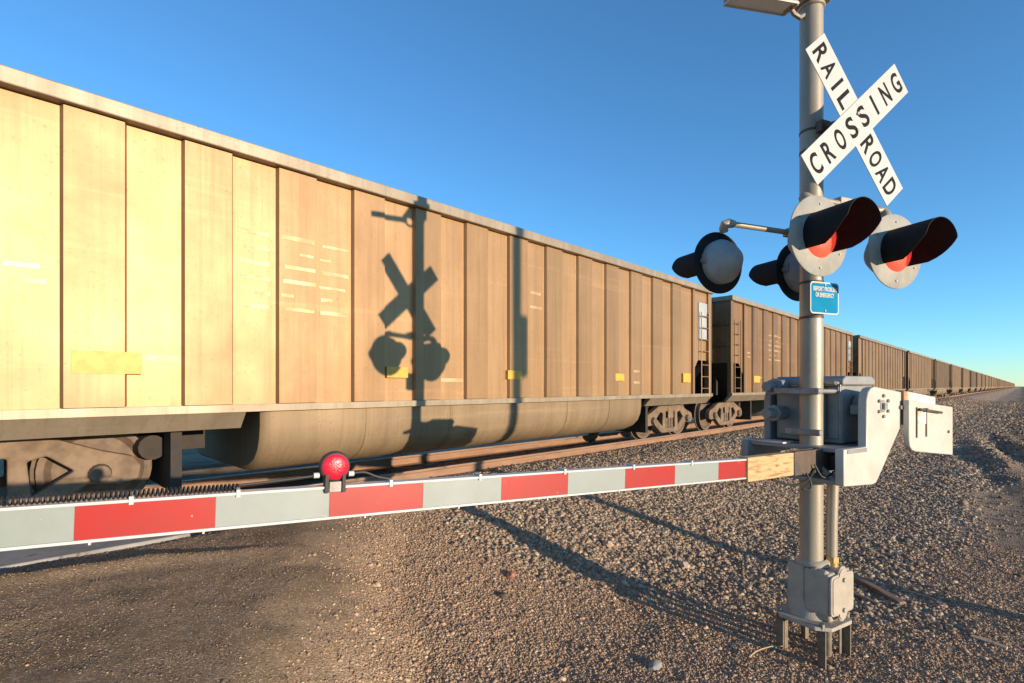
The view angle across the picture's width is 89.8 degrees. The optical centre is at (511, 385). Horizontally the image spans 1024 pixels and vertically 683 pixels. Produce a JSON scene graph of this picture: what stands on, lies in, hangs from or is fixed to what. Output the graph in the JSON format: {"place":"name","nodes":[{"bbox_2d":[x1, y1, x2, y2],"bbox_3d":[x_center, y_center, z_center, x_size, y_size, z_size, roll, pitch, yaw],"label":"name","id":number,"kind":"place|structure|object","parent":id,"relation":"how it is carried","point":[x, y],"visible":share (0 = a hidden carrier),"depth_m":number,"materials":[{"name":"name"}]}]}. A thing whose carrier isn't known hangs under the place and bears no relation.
{"place":"outdoors","nodes":[
{"label":"outdoors","id":0,"kind":"place"},
{"bbox_2d":[0,386,1023,682],"bbox_3d":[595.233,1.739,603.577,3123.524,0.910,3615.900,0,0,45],"label":"ground","id":1,"kind":"structure","parent":0,"point":[182,630],"depth_m":3.68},
{"bbox_2d":[0,533,189,570],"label":"crossing slab","id":2,"kind":"structure","parent":1,"relation":"on","point":[12,559],"depth_m":4.13,"materials":[{"name":"concrete"}]},
{"bbox_2d":[3,392,967,502],"bbox_3d":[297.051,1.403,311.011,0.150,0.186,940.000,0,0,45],"label":"rail","id":3,"kind":"object","parent":1,"relation":"on","point":[406,460],"depth_m":9.88,"materials":[{"name":"metal"}]},
{"bbox_2d":[603,541,613,547],"bbox_3d":[1.078,1.786,5.807,0.119,0.082,0.170,6,-10,-15],"label":"rock","id":4,"kind":"object","parent":1,"relation":"on","point":[609,544],"visible":0.9,"depth_m":5.75,"materials":[{"name":"stone"}]},
{"bbox_2d":[239,458,1023,682],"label":"gravel","id":5,"kind":"structure","parent":1,"relation":"on","point":[700,644],"depth_m":4.08,"materials":[{"name":"gravel"}]},
{"bbox_2d":[0,513,411,682],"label":"road grit","id":6,"kind":"object","parent":5,"relation":"on","point":[127,603],"visible":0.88,"depth_m":3.34,"materials":[{"name":"gravel"}]},
{"bbox_2d":[496,592,507,597],"bbox_3d":[-0.085,1.811,4.447,0.131,0.058,0.083,-11,-13,38],"label":"dirt clod","id":7,"kind":"object","parent":5,"relation":"on","point":[502,594],"visible":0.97,"depth_m":4.41,"materials":[{"name":"grey stone"}]},
{"bbox_2d":[506,571,514,578],"bbox_3d":[-0.012,1.769,4.818,0.090,0.068,0.141,6,-9,-2],"label":"brick lump","id":8,"kind":"object","parent":5,"relation":"on","point":[510,574],"visible":1,"depth_m":4.77,"materials":[{"name":"red brick"}]},
{"bbox_2d":[648,659,661,670],"bbox_3d":[0.998,1.957,3.594,0.086,0.062,0.110,0,0,27],"label":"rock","id":9,"kind":"object","parent":5,"relation":"on","point":[655,664],"visible":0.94,"depth_m":3.57,"materials":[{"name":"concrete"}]},
{"bbox_2d":[748,646,781,657],"bbox_3d":[1.890,1.956,3.813,0.406,0.036,0.021,0,0,-27],"label":"dry stalk","id":10,"kind":"object","parent":5,"relation":"on","point":[754,652],"visible":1,"depth_m":3.79,"materials":[{"name":"plant"}]},
{"bbox_2d":[970,635,1007,649],"bbox_3d":[3.731,2.004,4.022,0.053,0.020,0.214,0,2,-33],"label":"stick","id":11,"kind":"object","parent":5,"relation":"on","point":[1002,646],"visible":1,"depth_m":4.01,"materials":[{"name":"grey wood"}]},
{"bbox_2d":[301,388,1005,485],"bbox_3d":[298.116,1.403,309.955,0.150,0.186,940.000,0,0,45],"label":"rail","id":12,"kind":"object","parent":1,"relation":"on","point":[438,471],"depth_m":10.09,"materials":[{"name":"metal"}]},
{"bbox_2d":[0,64,713,503],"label":"coal car","id":13,"kind":"object","parent":12,"relation":"on","point":[170,288],"visible":0.98,"depth_m":5.68,"materials":[{"name":"metal"}]},
{"bbox_2d":[657,295,853,429],"bbox_3d":[10.145,-0.612,20.828,3.430,3.896,15.885,0,0,45],"label":"coal car","id":14,"kind":"object","parent":12,"relation":"on","point":[754,346],"visible":0.34,"depth_m":15.89,"materials":[{"name":"metal"}]},
{"bbox_2d":[852,335,906,390],"bbox_3d":[21.345,-0.612,32.114,3.430,3.896,15.885,0,0,45],"label":"coal car","id":15,"kind":"object","parent":12,"relation":"on","point":[881,364],"visible":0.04,"depth_m":29.77,"materials":[{"name":"beige metal"}]},
{"bbox_2d":[905,350,933,394],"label":"coal car","id":16,"kind":"object","parent":12,"relation":"on","point":[918,373],"visible":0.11,"depth_m":40.82,"materials":[{"name":"beige metal"}]},
{"bbox_2d":[926,359,950,397],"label":"coal car","id":17,"kind":"object","parent":12,"relation":"on","point":[941,377],"visible":0.35,"depth_m":51.67,"materials":[{"name":"metal"}]},
{"bbox_2d":[941,364,962,396],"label":"coal car","id":18,"kind":"object","parent":12,"relation":"on","point":[955,379],"visible":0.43,"depth_m":63.38,"materials":[{"name":"beige metal"}]},
{"bbox_2d":[956,368,970,393],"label":"coal car","id":19,"kind":"object","parent":12,"relation":"on","point":[965,380],"visible":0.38,"depth_m":74.67,"materials":[{"name":"beige metal"}]},
{"bbox_2d":[965,370,976,392],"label":"coal car","id":20,"kind":"object","parent":12,"relation":"on","point":[973,380],"visible":0.28,"depth_m":86.78,"materials":[{"name":"metal"}]},
{"bbox_2d":[970,372,981,392],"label":"coal car","id":21,"kind":"object","parent":12,"relation":"on","point":[978,382],"visible":0.24,"depth_m":96.73,"materials":[{"name":"beige metal"}]},
{"bbox_2d":[973,375,988,391],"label":"coal car","id":22,"kind":"object","parent":12,"relation":"on","point":[986,382],"visible":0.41,"depth_m":118.66,"materials":[{"name":"beige metal"}]},
{"bbox_2d":[977,374,985,391],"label":"coal car","id":23,"kind":"object","parent":12,"relation":"on","point":[982,382],"visible":0.27,"depth_m":107.92,"materials":[{"name":"beige metal"}]},
{"bbox_2d":[985,376,991,390],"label":"coal car","id":24,"kind":"object","parent":12,"relation":"on","point":[989,383],"visible":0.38,"depth_m":132.13,"materials":[{"name":"beige metal"}]},
{"bbox_2d":[988,377,993,390],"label":"coal car","id":25,"kind":"object","parent":12,"relation":"on","point":[992,382],"visible":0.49,"depth_m":142.54,"materials":[{"name":"beige metal"}]},
{"bbox_2d":[413,426,1017,661],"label":"ballast","id":26,"kind":"structure","parent":1,"relation":"on","point":[887,522],"depth_m":6.61,"materials":[{"name":"gravel"}]},
{"bbox_2d":[678,561,689,568],"bbox_3d":[1.846,1.917,5.518,0.112,0.087,0.178,6,-8,2],"label":"rock","id":27,"kind":"object","parent":26,"relation":"on","point":[685,564],"visible":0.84,"depth_m":5.45,"materials":[{"name":"stone"}]},
{"bbox_2d":[672,0,957,669],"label":"crossing signal","id":28,"kind":"object","parent":1,"relation":"on","point":[822,233],"visible":1,"depth_m":3.70,"materials":[{"name":"silver metal"}]},
{"bbox_2d":[0,376,952,551],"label":"crossing gate","id":29,"kind":"structure","parent":28,"relation":"attached to","point":[864,420],"depth_m":2.34,"materials":[{"name":"white metal"}]},
{"bbox_2d":[693,397,1019,490],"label":"ballast","id":30,"kind":"structure","parent":1,"relation":"on","point":[971,415],"depth_m":23.45,"materials":[{"name":"gravel"}]},
{"bbox_2d":[853,591,880,605],"bbox_3d":[3.285,1.989,4.800,0.058,0.056,0.344,0,1,-14],"label":"timber","id":31,"kind":"object","parent":1,"relation":"on","point":[858,596],"visible":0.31,"depth_m":4.78,"materials":[{"name":"brown wood"}]},
{"bbox_2d":[853,574,906,605],"bbox_3d":[3.534,1.992,4.985,0.098,0.100,0.588,0,3,-9],"label":"timber","id":32,"kind":"object","parent":1,"relation":"on","point":[872,587],"visible":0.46,"depth_m":4.95,"materials":[{"name":"brown wood"}]},
{"bbox_2d":[884,400,1023,621],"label":"dirt clods","id":33,"kind":"object","parent":1,"relation":"on","point":[1014,417],"visible":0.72,"depth_m":12.03,"materials":[{"name":"soil"}]},
{"bbox_2d":[0,0,1023,386],"label":"sky","id":34,"kind":"structure","parent":0,"point":[626,130],"materials":[{"name":"blue"}]}
]}

